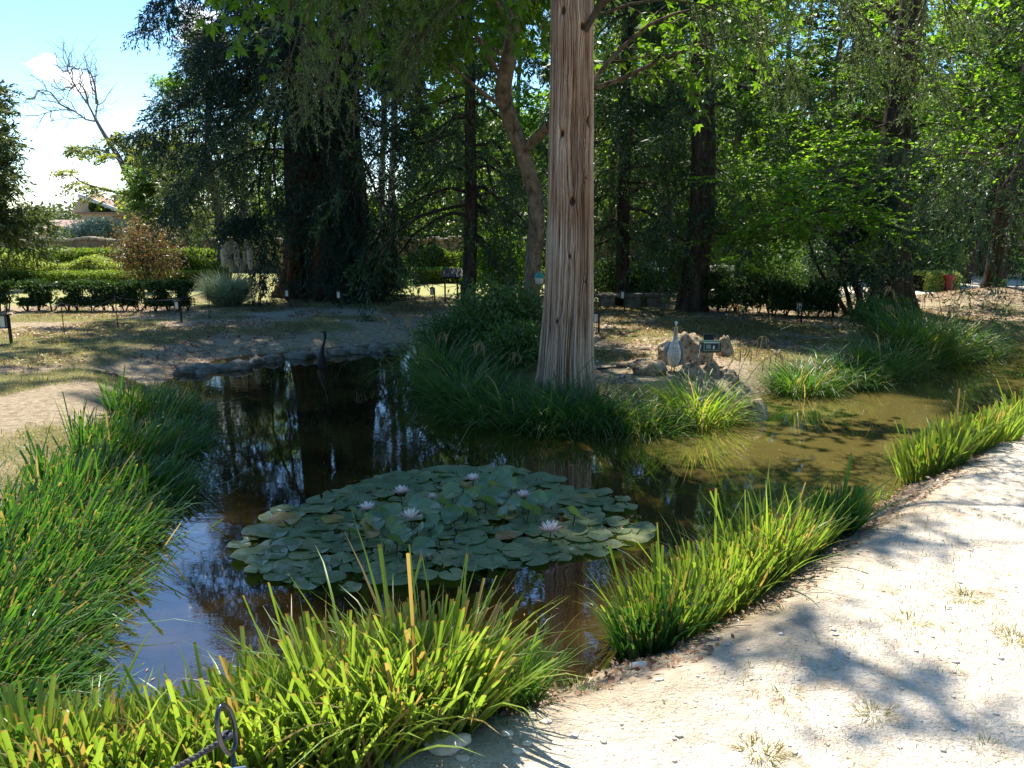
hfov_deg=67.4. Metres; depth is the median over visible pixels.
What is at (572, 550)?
lily pad
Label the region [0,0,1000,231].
sky
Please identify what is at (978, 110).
background tree
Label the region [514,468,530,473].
lily pad
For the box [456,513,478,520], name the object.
lily pad
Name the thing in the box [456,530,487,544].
lily pad
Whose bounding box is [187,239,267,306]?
pampas grass
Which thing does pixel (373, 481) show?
lily pad
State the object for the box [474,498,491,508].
lily pad
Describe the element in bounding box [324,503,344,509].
lily pad
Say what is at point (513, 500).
raised lily leaf
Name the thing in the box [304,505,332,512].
lily pad
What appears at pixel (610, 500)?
lily pad
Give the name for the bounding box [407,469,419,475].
lily pad
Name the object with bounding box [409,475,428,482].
lily pad
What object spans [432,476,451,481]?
lily pad
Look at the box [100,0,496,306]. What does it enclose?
redwood tree
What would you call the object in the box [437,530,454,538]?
lily pad
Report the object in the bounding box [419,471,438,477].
lily pad
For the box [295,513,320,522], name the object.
lily pad
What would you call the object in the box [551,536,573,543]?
lily pad
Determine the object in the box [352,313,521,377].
seed stalks
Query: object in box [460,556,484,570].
lily pad
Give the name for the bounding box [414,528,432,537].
lily pad
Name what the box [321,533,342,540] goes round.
lily pad
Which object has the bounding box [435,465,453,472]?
lily pad
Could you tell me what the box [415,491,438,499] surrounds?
lily pad
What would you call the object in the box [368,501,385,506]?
lily pad
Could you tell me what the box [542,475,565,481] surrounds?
lily pad
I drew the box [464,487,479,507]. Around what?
raised lily leaf
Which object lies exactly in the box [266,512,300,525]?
lily pad
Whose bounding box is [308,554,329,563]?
lily pad
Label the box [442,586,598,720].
liriope clump
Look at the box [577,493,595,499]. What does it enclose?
lily pad
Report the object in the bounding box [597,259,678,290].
clipped hedge
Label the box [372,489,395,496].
lily pad
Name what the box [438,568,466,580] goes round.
lily pad
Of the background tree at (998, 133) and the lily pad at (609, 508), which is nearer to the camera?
the lily pad at (609, 508)
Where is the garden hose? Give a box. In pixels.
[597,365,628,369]
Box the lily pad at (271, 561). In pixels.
[265,553,291,568]
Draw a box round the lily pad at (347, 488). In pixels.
[340,486,353,493]
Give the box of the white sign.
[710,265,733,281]
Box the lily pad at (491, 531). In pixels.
[484,526,498,533]
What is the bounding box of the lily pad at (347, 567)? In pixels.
[339,563,366,572]
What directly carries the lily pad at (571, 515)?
on the pond water
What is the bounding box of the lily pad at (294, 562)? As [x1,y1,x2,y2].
[273,559,308,572]
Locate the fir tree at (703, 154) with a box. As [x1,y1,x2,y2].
[594,0,844,312]
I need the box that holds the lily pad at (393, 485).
[375,478,408,489]
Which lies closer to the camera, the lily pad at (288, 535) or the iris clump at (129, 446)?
the lily pad at (288, 535)
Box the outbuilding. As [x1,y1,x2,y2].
[20,220,105,239]
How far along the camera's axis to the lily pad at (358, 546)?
4.52 m
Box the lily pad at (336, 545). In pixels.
[320,535,359,552]
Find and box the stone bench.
[594,293,670,306]
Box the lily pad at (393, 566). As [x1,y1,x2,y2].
[389,559,421,572]
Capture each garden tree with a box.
[109,164,194,248]
[117,130,225,242]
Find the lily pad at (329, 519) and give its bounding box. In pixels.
[321,514,343,522]
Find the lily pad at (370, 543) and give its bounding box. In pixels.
[364,538,386,547]
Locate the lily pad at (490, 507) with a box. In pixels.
[486,505,499,510]
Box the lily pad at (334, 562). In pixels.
[321,557,340,567]
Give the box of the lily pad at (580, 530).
[558,520,587,535]
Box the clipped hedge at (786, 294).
[766,277,843,317]
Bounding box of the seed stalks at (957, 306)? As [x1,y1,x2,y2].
[848,285,987,343]
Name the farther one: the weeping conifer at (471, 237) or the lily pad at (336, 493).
the weeping conifer at (471, 237)
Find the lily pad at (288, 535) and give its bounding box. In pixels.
[269,532,298,542]
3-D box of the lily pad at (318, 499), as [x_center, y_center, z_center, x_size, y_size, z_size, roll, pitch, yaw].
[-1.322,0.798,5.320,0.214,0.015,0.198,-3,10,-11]
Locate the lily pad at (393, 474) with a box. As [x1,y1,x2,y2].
[382,470,412,478]
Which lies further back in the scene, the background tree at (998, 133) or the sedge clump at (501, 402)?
the background tree at (998, 133)
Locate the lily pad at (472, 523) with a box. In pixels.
[452,520,476,529]
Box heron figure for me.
[664,321,682,370]
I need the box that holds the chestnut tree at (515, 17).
[192,0,807,328]
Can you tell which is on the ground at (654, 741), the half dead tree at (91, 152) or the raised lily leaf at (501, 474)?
the half dead tree at (91, 152)
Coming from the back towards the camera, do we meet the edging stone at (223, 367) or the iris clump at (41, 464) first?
the edging stone at (223, 367)
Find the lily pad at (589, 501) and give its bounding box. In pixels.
[579,497,601,505]
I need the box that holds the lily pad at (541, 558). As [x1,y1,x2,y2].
[520,551,549,565]
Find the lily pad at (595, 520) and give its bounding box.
[575,514,603,525]
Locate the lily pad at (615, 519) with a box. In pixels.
[604,516,628,526]
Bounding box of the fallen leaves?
[0,286,1023,393]
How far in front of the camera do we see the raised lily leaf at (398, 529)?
4.55 m
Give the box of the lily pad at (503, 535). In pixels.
[495,531,516,539]
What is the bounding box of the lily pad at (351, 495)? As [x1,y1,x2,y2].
[335,492,372,504]
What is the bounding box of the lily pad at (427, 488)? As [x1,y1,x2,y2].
[407,485,437,494]
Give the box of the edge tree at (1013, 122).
[902,0,1023,195]
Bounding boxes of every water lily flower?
[359,501,374,511]
[393,484,409,504]
[400,507,420,538]
[427,493,436,499]
[466,473,480,486]
[516,489,529,513]
[539,520,562,546]
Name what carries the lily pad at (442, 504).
on the pond water
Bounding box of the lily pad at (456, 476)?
[449,473,469,480]
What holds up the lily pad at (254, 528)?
on the pond water
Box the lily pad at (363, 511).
[351,509,368,514]
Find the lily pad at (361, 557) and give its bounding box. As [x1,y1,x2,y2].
[349,551,375,563]
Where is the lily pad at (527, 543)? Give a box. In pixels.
[512,537,534,546]
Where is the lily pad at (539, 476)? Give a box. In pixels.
[524,472,550,482]
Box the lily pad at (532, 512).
[519,508,544,514]
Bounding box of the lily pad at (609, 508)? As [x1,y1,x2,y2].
[603,505,623,511]
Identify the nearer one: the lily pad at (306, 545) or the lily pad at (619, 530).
the lily pad at (306, 545)
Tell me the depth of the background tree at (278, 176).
38.42 m
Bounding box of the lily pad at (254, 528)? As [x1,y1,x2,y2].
[241,523,275,534]
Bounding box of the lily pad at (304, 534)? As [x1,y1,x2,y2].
[281,526,313,536]
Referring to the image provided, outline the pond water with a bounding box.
[0,339,1023,717]
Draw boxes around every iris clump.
[0,444,156,597]
[0,451,194,562]
[0,471,198,622]
[0,481,146,663]
[0,540,198,672]
[0,576,147,710]
[0,594,122,723]
[0,614,190,767]
[0,654,262,767]
[0,662,91,749]
[1,411,211,520]
[1,663,318,767]
[50,446,222,557]
[54,382,232,472]
[88,625,441,767]
[91,365,241,428]
[103,437,255,523]
[145,400,242,451]
[174,545,526,767]
[243,513,597,763]
[308,538,568,732]
[575,522,766,640]
[581,563,730,660]
[612,480,864,621]
[676,456,854,589]
[731,459,864,561]
[779,452,909,541]
[869,485,893,497]
[880,411,999,483]
[919,388,1023,454]
[950,395,1023,443]
[979,375,1023,423]
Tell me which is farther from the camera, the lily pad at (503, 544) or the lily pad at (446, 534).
the lily pad at (446, 534)
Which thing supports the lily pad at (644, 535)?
on the pond water
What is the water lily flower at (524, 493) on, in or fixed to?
on the pond water
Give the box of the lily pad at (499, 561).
[477,556,508,568]
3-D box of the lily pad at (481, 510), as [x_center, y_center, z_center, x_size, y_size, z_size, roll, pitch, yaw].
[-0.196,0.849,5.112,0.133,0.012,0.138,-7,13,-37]
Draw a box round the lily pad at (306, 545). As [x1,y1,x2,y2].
[297,539,319,549]
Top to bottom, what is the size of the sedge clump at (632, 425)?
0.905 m
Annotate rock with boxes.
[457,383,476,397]
[614,375,638,383]
[629,358,667,375]
[657,340,667,363]
[670,376,686,386]
[678,332,712,364]
[678,360,708,382]
[702,358,719,376]
[715,335,733,355]
[720,367,738,383]
[730,395,749,405]
[739,398,767,420]
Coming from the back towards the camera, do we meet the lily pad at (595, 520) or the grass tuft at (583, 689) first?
the lily pad at (595, 520)
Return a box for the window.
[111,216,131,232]
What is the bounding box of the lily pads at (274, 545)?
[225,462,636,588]
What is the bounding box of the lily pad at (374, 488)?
[359,483,382,491]
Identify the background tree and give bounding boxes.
[144,71,231,236]
[193,68,283,235]
[209,42,284,237]
[388,48,520,239]
[395,116,445,238]
[448,16,594,239]
[505,9,640,236]
[541,1,727,257]
[544,24,654,226]
[610,33,744,209]
[630,0,824,257]
[685,12,793,218]
[716,3,862,217]
[728,0,933,277]
[783,0,940,210]
[819,0,971,181]
[833,0,1023,252]
[910,0,1023,279]
[917,0,1017,213]
[921,6,1022,207]
[985,88,1023,255]
[987,62,1023,212]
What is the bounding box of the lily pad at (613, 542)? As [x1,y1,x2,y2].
[601,539,622,548]
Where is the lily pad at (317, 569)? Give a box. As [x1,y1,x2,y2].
[300,563,331,576]
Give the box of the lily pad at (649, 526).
[626,521,656,532]
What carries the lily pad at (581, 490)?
on the pond water
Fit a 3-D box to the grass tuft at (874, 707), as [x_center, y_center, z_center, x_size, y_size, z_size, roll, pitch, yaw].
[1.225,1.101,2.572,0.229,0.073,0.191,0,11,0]
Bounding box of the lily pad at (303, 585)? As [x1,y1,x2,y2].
[293,577,325,589]
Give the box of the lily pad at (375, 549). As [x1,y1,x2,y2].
[373,545,401,554]
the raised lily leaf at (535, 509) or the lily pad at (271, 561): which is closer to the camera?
the lily pad at (271, 561)
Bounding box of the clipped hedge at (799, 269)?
[767,263,826,282]
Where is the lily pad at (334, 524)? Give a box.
[324,523,338,530]
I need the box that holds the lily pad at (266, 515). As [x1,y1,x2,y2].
[258,509,281,521]
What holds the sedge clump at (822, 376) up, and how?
on the ground at (654, 741)
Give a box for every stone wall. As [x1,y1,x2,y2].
[0,236,282,272]
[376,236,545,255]
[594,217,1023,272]
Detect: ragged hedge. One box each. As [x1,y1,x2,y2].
[0,278,16,310]
[10,277,59,310]
[53,278,88,310]
[76,278,147,310]
[141,276,173,310]
[162,278,195,310]
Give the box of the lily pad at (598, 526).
[587,524,607,532]
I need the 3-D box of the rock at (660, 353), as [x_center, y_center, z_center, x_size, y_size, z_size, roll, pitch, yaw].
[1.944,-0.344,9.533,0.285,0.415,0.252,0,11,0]
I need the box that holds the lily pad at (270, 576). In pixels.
[263,565,294,580]
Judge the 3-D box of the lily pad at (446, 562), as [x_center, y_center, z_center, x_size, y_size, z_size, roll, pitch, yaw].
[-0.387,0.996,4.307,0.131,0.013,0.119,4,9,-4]
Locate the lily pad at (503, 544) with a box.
[488,542,507,550]
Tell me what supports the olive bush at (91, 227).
on the ground at (654, 741)
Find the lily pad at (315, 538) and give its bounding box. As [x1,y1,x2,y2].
[296,533,324,544]
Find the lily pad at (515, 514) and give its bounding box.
[491,510,517,518]
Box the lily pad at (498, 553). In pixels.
[468,549,502,561]
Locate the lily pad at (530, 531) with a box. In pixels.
[522,527,543,535]
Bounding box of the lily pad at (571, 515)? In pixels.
[563,513,582,520]
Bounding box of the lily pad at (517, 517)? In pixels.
[502,513,532,520]
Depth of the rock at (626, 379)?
8.24 m
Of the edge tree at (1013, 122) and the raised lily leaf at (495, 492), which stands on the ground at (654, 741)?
the edge tree at (1013, 122)
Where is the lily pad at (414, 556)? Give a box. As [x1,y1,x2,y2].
[399,554,434,569]
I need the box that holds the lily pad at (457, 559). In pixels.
[447,554,472,566]
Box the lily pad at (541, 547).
[529,542,559,552]
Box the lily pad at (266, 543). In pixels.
[255,540,274,549]
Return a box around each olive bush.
[52,227,89,238]
[63,213,130,238]
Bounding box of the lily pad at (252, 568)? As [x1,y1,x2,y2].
[244,564,273,572]
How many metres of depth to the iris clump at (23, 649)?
3.13 m
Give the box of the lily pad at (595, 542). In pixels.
[574,540,602,549]
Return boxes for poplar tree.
[363,33,435,226]
[369,4,393,246]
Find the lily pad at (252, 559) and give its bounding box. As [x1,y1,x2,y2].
[245,556,267,564]
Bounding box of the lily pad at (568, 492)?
[553,491,577,499]
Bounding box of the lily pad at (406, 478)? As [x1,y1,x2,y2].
[399,477,415,483]
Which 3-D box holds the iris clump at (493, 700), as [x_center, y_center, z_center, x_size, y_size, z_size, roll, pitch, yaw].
[-0.306,0.922,2.603,0.827,0.659,0.943,-8,14,-34]
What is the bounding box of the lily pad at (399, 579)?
[386,571,418,585]
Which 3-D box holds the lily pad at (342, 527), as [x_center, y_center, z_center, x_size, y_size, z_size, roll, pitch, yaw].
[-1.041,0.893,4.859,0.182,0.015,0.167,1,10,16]
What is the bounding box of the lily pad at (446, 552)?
[432,549,457,558]
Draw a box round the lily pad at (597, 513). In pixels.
[579,508,604,519]
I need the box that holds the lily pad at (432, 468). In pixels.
[418,466,438,472]
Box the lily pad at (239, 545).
[227,539,250,547]
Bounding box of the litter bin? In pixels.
[943,274,955,290]
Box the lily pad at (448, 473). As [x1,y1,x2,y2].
[429,471,452,476]
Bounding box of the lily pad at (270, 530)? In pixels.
[255,526,288,537]
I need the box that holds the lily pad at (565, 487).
[550,485,574,490]
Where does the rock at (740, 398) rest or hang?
in the pond water
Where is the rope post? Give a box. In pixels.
[214,702,238,767]
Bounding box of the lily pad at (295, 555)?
[289,549,319,558]
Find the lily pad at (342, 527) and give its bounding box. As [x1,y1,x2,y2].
[334,520,360,530]
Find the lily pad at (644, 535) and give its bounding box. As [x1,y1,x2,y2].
[617,528,654,542]
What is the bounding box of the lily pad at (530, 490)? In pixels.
[519,487,540,492]
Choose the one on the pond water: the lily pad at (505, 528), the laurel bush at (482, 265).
the lily pad at (505, 528)
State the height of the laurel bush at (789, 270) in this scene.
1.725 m
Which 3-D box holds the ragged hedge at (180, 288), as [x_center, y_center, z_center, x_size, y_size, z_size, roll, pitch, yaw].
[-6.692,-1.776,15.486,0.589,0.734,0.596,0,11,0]
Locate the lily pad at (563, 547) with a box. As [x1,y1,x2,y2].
[557,540,587,554]
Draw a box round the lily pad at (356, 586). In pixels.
[339,581,361,591]
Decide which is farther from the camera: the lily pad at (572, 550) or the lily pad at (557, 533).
the lily pad at (557, 533)
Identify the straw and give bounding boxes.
[478,450,1023,767]
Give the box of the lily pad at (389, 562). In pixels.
[378,557,400,569]
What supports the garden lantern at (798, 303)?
on the ground at (654, 741)
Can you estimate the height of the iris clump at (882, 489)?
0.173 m
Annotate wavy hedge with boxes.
[0,252,150,274]
[153,248,232,280]
[401,242,545,274]
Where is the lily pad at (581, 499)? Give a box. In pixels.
[553,494,585,505]
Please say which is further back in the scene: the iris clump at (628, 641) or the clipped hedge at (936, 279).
the clipped hedge at (936, 279)
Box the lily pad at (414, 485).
[402,482,422,493]
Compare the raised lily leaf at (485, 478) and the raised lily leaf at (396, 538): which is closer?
the raised lily leaf at (396, 538)
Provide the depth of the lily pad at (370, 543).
4.59 m
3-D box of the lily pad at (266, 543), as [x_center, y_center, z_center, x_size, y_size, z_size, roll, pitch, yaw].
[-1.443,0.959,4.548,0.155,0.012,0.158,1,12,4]
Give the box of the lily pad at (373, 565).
[362,561,379,571]
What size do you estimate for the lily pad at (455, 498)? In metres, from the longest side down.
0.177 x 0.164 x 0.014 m
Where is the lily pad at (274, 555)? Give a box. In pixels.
[257,547,287,559]
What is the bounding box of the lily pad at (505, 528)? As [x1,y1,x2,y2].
[495,524,524,536]
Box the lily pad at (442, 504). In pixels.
[433,500,454,512]
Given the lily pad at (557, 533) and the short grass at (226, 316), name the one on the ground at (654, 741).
the short grass at (226, 316)
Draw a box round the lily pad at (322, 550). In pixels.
[309,544,330,552]
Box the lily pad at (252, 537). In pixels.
[243,535,259,539]
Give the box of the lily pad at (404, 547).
[395,542,412,550]
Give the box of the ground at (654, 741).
[0,233,1023,767]
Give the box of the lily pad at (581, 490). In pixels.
[573,488,588,492]
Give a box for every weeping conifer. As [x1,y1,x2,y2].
[305,0,604,322]
[521,0,758,315]
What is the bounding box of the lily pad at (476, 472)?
[458,470,480,476]
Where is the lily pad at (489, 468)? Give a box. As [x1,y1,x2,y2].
[477,465,495,471]
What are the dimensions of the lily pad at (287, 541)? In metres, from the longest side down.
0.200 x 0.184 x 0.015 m
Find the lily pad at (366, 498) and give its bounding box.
[357,495,377,502]
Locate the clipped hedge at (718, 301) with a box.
[700,270,778,312]
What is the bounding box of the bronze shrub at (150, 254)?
[97,209,189,291]
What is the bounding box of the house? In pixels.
[73,190,163,237]
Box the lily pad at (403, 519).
[385,511,408,521]
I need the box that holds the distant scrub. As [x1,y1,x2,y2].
[24,198,250,238]
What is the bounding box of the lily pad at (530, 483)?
[527,480,538,487]
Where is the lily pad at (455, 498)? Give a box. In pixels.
[446,497,458,503]
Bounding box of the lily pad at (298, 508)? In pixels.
[295,503,322,512]
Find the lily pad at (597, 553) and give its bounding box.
[584,544,609,556]
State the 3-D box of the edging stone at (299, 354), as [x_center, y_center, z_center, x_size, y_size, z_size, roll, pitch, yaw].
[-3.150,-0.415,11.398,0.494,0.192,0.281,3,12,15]
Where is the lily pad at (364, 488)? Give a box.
[352,486,370,493]
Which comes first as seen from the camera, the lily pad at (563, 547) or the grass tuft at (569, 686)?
the grass tuft at (569, 686)
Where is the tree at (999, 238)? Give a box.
[782,0,1023,357]
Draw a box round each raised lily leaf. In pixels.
[344,522,359,540]
[349,507,363,521]
[360,517,379,541]
[364,512,384,530]
[368,505,389,523]
[379,535,394,552]
[381,502,401,518]
[385,516,405,530]
[387,533,407,556]
[391,524,412,545]
[404,507,422,524]
[406,494,423,514]
[408,522,423,536]
[411,536,435,561]
[418,498,440,514]
[425,513,438,527]
[431,525,443,548]
[437,497,449,508]
[441,504,462,529]
[442,481,460,501]
[456,495,471,516]
[459,493,474,507]
[460,478,472,492]
[460,503,476,521]
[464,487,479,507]
[475,483,490,502]
[477,491,496,513]
[478,472,496,486]
[487,486,507,505]
[488,480,503,488]
[493,468,511,483]
[495,504,507,524]
[502,477,516,494]
[505,494,521,511]
[520,500,540,522]
[526,490,547,505]
[543,490,557,509]
[566,506,585,524]
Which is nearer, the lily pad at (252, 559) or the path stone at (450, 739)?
the path stone at (450, 739)
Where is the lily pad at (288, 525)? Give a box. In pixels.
[276,523,297,531]
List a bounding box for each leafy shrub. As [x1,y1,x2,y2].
[404,308,488,362]
[436,271,543,366]
[472,318,540,369]
[841,289,922,336]
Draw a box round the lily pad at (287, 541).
[270,537,301,552]
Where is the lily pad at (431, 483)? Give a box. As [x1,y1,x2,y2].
[420,481,437,486]
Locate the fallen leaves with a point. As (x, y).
(447, 297)
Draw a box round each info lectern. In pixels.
[442,268,459,301]
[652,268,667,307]
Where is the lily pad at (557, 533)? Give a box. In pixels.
[540,530,566,537]
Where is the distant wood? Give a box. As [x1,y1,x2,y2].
[250,62,1023,240]
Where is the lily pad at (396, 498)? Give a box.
[388,496,404,500]
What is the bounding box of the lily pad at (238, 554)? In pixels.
[230,547,263,560]
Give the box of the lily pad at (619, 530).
[607,525,631,532]
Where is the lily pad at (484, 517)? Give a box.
[479,513,501,519]
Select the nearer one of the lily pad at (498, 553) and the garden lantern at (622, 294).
the lily pad at (498, 553)
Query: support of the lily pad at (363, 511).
on the pond water
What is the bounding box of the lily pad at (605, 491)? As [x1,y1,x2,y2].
[588,488,612,495]
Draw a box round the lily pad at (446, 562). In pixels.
[431,557,454,565]
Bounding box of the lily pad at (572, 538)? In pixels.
[564,531,593,541]
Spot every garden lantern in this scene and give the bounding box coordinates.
[0,313,12,342]
[172,300,182,321]
[284,288,290,305]
[335,290,342,308]
[430,287,434,303]
[594,311,599,332]
[619,290,625,309]
[795,301,803,321]
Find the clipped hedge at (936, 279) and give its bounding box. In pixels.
[913,269,962,291]
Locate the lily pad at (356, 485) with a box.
[345,483,361,487]
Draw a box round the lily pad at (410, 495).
[405,493,413,497]
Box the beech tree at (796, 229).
[674,0,1023,309]
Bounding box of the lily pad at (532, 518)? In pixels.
[524,514,553,523]
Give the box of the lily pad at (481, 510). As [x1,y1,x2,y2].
[475,508,492,513]
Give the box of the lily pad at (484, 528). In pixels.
[457,526,488,536]
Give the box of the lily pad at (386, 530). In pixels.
[383,526,421,541]
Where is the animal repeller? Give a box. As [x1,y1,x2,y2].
[698,334,721,357]
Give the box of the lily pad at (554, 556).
[549,552,571,560]
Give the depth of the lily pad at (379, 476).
5.85 m
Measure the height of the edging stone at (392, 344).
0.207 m
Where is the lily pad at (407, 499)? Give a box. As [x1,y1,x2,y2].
[400,497,418,506]
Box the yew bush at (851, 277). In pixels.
[797,160,943,315]
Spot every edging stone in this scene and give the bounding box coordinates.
[172,363,198,376]
[194,363,218,373]
[209,363,240,370]
[229,359,252,369]
[249,354,264,364]
[262,353,282,362]
[284,349,314,358]
[311,348,331,357]
[328,348,348,355]
[342,345,371,353]
[368,342,389,351]
[386,343,406,350]
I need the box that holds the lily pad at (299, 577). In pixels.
[281,572,307,583]
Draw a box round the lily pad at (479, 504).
[472,501,482,508]
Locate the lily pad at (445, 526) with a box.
[430,521,451,529]
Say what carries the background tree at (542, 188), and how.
on the ground at (654, 741)
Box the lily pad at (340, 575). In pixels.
[311,570,346,583]
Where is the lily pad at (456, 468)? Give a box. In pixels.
[448,465,474,472]
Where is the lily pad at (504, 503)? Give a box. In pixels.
[496,495,526,507]
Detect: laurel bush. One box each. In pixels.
[380,258,418,292]
[450,221,542,298]
[594,253,677,301]
[629,240,684,295]
[710,233,824,300]
[779,238,865,279]
[911,229,972,275]
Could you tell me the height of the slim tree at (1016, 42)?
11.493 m
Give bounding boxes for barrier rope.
[170,730,232,767]
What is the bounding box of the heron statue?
[317,331,327,367]
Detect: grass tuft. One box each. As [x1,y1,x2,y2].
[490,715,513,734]
[514,691,556,710]
[557,674,595,691]
[572,680,604,691]
[728,723,796,767]
[766,678,805,703]
[843,698,907,728]
[873,607,938,633]
[942,583,988,604]
[961,727,1012,760]
[982,617,1023,647]
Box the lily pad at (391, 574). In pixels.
[363,568,396,583]
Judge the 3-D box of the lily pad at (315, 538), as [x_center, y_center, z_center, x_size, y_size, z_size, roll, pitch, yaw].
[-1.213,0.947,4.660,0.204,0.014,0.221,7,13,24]
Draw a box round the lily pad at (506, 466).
[490,465,518,472]
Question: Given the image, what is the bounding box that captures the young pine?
[147,23,284,274]
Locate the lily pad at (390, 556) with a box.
[372,551,401,561]
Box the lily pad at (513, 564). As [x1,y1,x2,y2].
[488,552,522,568]
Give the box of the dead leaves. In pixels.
[483,388,1004,722]
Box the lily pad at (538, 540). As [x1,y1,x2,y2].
[530,537,547,542]
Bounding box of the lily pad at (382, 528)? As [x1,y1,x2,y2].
[370,523,402,537]
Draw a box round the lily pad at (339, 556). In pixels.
[326,551,355,562]
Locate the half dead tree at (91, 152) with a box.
[14,33,153,234]
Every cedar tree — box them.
[0,79,81,280]
[245,0,1020,401]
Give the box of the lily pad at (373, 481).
[360,478,377,483]
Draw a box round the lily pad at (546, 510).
[541,504,565,513]
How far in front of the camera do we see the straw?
3.00 m
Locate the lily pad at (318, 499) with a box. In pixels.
[305,495,335,503]
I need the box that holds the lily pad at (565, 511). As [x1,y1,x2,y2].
[562,508,580,513]
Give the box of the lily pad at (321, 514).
[312,513,328,519]
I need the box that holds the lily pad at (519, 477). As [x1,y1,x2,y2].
[514,475,523,479]
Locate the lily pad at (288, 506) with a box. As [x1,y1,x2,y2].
[270,504,294,512]
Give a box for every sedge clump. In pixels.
[336,295,536,398]
[370,340,537,415]
[388,355,539,426]
[394,361,603,442]
[472,348,645,441]
[479,342,670,448]
[552,358,680,441]
[567,376,733,443]
[618,353,780,438]
[739,351,869,402]
[752,343,880,399]
[783,326,916,393]
[790,304,965,388]
[802,287,1023,373]
[874,285,1022,369]
[941,312,1021,362]
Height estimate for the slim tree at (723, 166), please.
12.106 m
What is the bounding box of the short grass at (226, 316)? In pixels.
[0,304,1023,495]
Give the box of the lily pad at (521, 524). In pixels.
[508,519,529,529]
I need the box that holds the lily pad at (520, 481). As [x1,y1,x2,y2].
[505,478,526,483]
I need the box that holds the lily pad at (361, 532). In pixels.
[341,529,364,540]
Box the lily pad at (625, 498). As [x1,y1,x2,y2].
[615,496,630,500]
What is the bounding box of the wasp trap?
[535,181,545,283]
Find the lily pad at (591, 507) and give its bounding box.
[582,505,601,511]
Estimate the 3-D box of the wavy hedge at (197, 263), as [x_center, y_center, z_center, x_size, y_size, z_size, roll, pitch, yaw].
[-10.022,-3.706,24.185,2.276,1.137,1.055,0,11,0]
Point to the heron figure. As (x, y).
(673, 352)
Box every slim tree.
[520,0,723,257]
[593,0,779,255]
[878,0,1023,283]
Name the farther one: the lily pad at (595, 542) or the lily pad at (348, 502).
the lily pad at (348, 502)
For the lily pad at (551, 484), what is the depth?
5.65 m
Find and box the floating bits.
[99,363,976,679]
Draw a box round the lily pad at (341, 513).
[337,511,351,515]
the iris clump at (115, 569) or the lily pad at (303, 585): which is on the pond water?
the lily pad at (303, 585)
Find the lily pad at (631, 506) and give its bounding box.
[616,503,637,509]
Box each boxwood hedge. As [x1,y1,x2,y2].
[0,246,216,268]
[0,267,219,288]
[407,265,544,283]
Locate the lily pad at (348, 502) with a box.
[338,498,363,508]
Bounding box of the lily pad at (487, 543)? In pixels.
[465,539,501,553]
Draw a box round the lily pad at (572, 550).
[568,547,585,555]
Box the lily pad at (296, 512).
[287,507,308,515]
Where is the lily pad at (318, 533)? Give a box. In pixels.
[310,530,333,537]
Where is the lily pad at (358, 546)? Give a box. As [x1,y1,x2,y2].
[343,541,365,550]
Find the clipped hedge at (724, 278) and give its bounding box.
[709,259,766,292]
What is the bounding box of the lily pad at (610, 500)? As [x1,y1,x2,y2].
[594,495,614,504]
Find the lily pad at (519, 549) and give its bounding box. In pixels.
[500,542,531,556]
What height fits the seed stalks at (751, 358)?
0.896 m
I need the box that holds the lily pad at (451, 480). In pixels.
[441,478,460,485]
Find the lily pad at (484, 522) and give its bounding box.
[475,520,488,525]
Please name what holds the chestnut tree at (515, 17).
on the ground at (654, 741)
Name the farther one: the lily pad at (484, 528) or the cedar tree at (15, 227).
the cedar tree at (15, 227)
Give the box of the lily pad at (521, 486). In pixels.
[516,483,527,489]
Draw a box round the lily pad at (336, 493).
[322,489,347,496]
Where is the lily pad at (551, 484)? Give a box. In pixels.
[539,479,559,487]
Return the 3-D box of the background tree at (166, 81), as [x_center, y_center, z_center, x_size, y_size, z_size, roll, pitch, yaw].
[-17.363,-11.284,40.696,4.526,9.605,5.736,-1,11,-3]
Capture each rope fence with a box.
[0,291,209,342]
[209,281,456,318]
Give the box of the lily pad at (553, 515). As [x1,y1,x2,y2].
[541,512,558,517]
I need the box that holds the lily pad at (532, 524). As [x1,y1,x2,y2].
[529,519,559,530]
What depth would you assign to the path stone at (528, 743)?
2.43 m
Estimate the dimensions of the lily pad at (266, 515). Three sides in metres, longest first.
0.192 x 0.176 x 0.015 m
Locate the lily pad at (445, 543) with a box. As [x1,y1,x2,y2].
[437,540,452,547]
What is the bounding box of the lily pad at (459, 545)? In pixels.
[444,542,477,555]
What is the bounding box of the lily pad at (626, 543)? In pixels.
[618,539,632,545]
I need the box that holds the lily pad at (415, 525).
[412,522,425,527]
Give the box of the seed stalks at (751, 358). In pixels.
[718,336,783,403]
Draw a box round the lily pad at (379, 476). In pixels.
[374,473,389,479]
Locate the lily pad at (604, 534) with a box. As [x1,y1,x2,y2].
[588,529,613,540]
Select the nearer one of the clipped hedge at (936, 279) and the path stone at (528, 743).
the path stone at (528, 743)
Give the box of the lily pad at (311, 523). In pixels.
[298,518,333,531]
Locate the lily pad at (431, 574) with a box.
[411,568,438,579]
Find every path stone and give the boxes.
[424,732,471,755]
[455,755,469,761]
[500,729,513,736]
[511,747,524,754]
[521,740,532,746]
[540,718,551,724]
[569,731,578,737]
[629,661,647,668]
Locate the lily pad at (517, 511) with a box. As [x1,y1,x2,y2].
[508,507,528,515]
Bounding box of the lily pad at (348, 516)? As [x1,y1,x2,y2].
[337,513,363,521]
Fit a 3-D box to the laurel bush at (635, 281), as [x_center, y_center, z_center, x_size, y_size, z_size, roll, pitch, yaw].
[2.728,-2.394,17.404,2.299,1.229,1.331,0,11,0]

